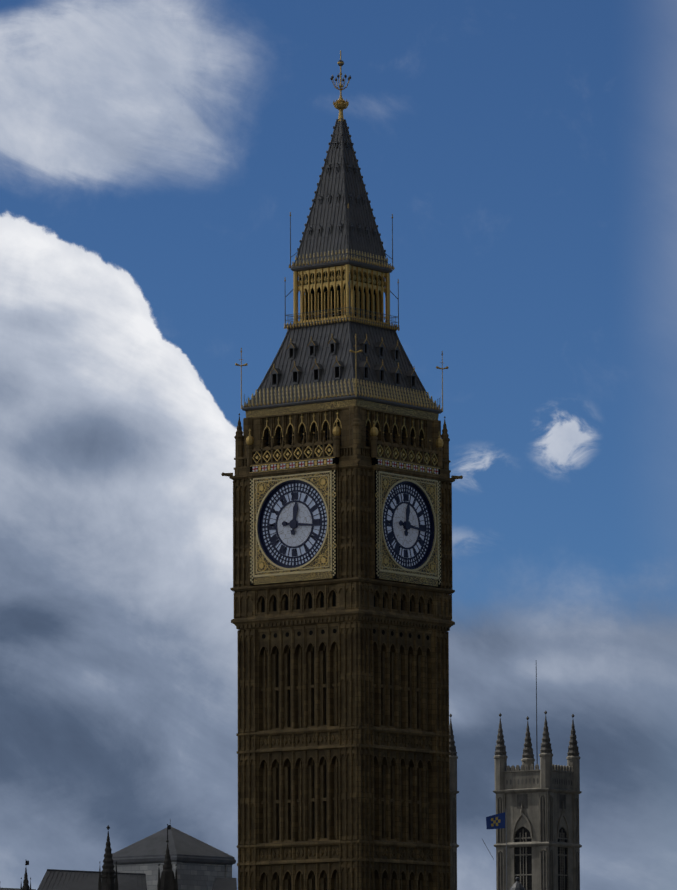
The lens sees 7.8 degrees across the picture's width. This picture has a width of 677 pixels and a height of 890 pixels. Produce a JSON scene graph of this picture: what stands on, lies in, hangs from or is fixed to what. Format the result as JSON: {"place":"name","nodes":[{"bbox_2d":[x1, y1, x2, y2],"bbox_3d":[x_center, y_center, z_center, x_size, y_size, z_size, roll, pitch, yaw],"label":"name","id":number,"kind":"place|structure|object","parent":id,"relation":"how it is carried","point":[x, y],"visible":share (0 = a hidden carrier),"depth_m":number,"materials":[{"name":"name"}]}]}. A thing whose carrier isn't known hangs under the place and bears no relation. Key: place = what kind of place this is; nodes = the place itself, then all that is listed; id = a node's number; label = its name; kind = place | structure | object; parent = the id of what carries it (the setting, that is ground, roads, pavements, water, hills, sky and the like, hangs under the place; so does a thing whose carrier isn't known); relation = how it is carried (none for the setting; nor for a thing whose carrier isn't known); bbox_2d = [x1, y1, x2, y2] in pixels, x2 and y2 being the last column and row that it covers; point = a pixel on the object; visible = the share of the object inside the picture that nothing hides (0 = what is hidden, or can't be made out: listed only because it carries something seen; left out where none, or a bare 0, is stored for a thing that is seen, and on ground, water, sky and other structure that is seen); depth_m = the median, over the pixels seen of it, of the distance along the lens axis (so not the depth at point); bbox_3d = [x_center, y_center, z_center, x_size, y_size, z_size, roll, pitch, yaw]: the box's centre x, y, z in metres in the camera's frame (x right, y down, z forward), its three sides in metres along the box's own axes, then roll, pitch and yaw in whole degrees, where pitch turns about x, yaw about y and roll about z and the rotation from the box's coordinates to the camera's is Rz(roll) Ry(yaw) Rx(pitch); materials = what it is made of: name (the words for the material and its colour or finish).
{"place":"outdoors","nodes":[
{"label":"outdoors","id":0,"kind":"place"},
{"bbox_2d":[0,869,236,889],"bbox_3d":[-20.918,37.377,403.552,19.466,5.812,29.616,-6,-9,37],"label":"palace roofs","id":1,"kind":"structure","parent":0,"point":[54,879],"depth_m":404.68,"materials":[{"name":"grey metal"}]},
{"bbox_2d":[0,0,676,889],"label":"sky","id":2,"kind":"structure","parent":0,"point":[157,156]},
{"bbox_2d":[221,51,462,889],"bbox_3d":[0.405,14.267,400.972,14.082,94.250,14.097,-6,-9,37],"label":"clock tower","id":3,"kind":"structure","parent":0,"point":[343,591],"depth_m":397.31,"materials":[{"name":"stone"}]},
{"bbox_2d":[449,714,458,889],"bbox_3d":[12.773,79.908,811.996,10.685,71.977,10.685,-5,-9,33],"label":"church tower","id":4,"kind":"structure","parent":0,"point":[453,758],"depth_m":815.18,"materials":[{"name":"stone"}]},
{"bbox_2d":[493,667,581,889],"bbox_3d":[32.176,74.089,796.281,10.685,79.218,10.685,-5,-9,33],"label":"abbey tower","id":5,"kind":"structure","parent":0,"point":[539,807],"depth_m":794.69,"materials":[{"name":"stone"}]},
{"label":"ground","id":6,"kind":"structure","parent":0,"visible":0},
{"bbox_2d":[20,825,177,889],"bbox_3d":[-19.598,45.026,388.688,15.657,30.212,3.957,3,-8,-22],"label":"spires","id":7,"kind":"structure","parent":6,"relation":"on","point":[167,879],"depth_m":389.52,"materials":[{"name":"stone"}]},
{"bbox_2d":[25,824,170,864],"bbox_3d":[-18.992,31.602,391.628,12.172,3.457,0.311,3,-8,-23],"label":"palace vanes","id":8,"kind":"object","parent":7,"relation":"attached to","point":[168,828],"visible":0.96,"depth_m":394.13,"materials":[{"name":"grey metal"}]},
{"bbox_2d":[113,862,231,889],"bbox_3d":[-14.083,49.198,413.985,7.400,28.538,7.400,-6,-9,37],"label":"pavilion walls","id":9,"kind":"structure","parent":6,"relation":"on","point":[194,876],"depth_m":412.86,"materials":[{"name":"grey stone"}]},
{"bbox_2d":[112,827,235,864],"bbox_3d":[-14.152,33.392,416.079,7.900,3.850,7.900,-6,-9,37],"label":"pavilion roof","id":10,"kind":"structure","parent":9,"relation":"on","point":[183,847],"depth_m":413.96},
{"bbox_2d":[482,818,506,889],"bbox_3d":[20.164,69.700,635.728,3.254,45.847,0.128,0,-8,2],"label":"flag pole","id":11,"kind":"object","parent":6,"relation":"on","point":[506,853],"visible":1,"depth_m":637.93,"materials":[{"name":"silver metal"}]},
{"bbox_2d":[486,812,504,828],"bbox_3d":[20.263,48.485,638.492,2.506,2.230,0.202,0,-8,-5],"label":"flag cloth","id":12,"kind":"object","parent":11,"relation":"attached to","point":[501,818],"visible":1,"depth_m":638.46,"materials":[{"name":"blue fabric"}]},
{"bbox_2d":[491,817,499,826],"bbox_3d":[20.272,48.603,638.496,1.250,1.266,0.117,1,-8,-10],"label":"flag emblem","id":13,"kind":"object","parent":12,"relation":"attached to","point":[494,821],"visible":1,"depth_m":638.49,"materials":[{"name":"yellow"}]},
{"bbox_2d":[510,877,524,889],"bbox_3d":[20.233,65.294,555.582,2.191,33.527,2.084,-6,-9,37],"label":"cupola","id":14,"kind":"object","parent":6,"relation":"on","point":[517,885],"visible":1,"depth_m":557.20,"materials":[{"name":"stone"}]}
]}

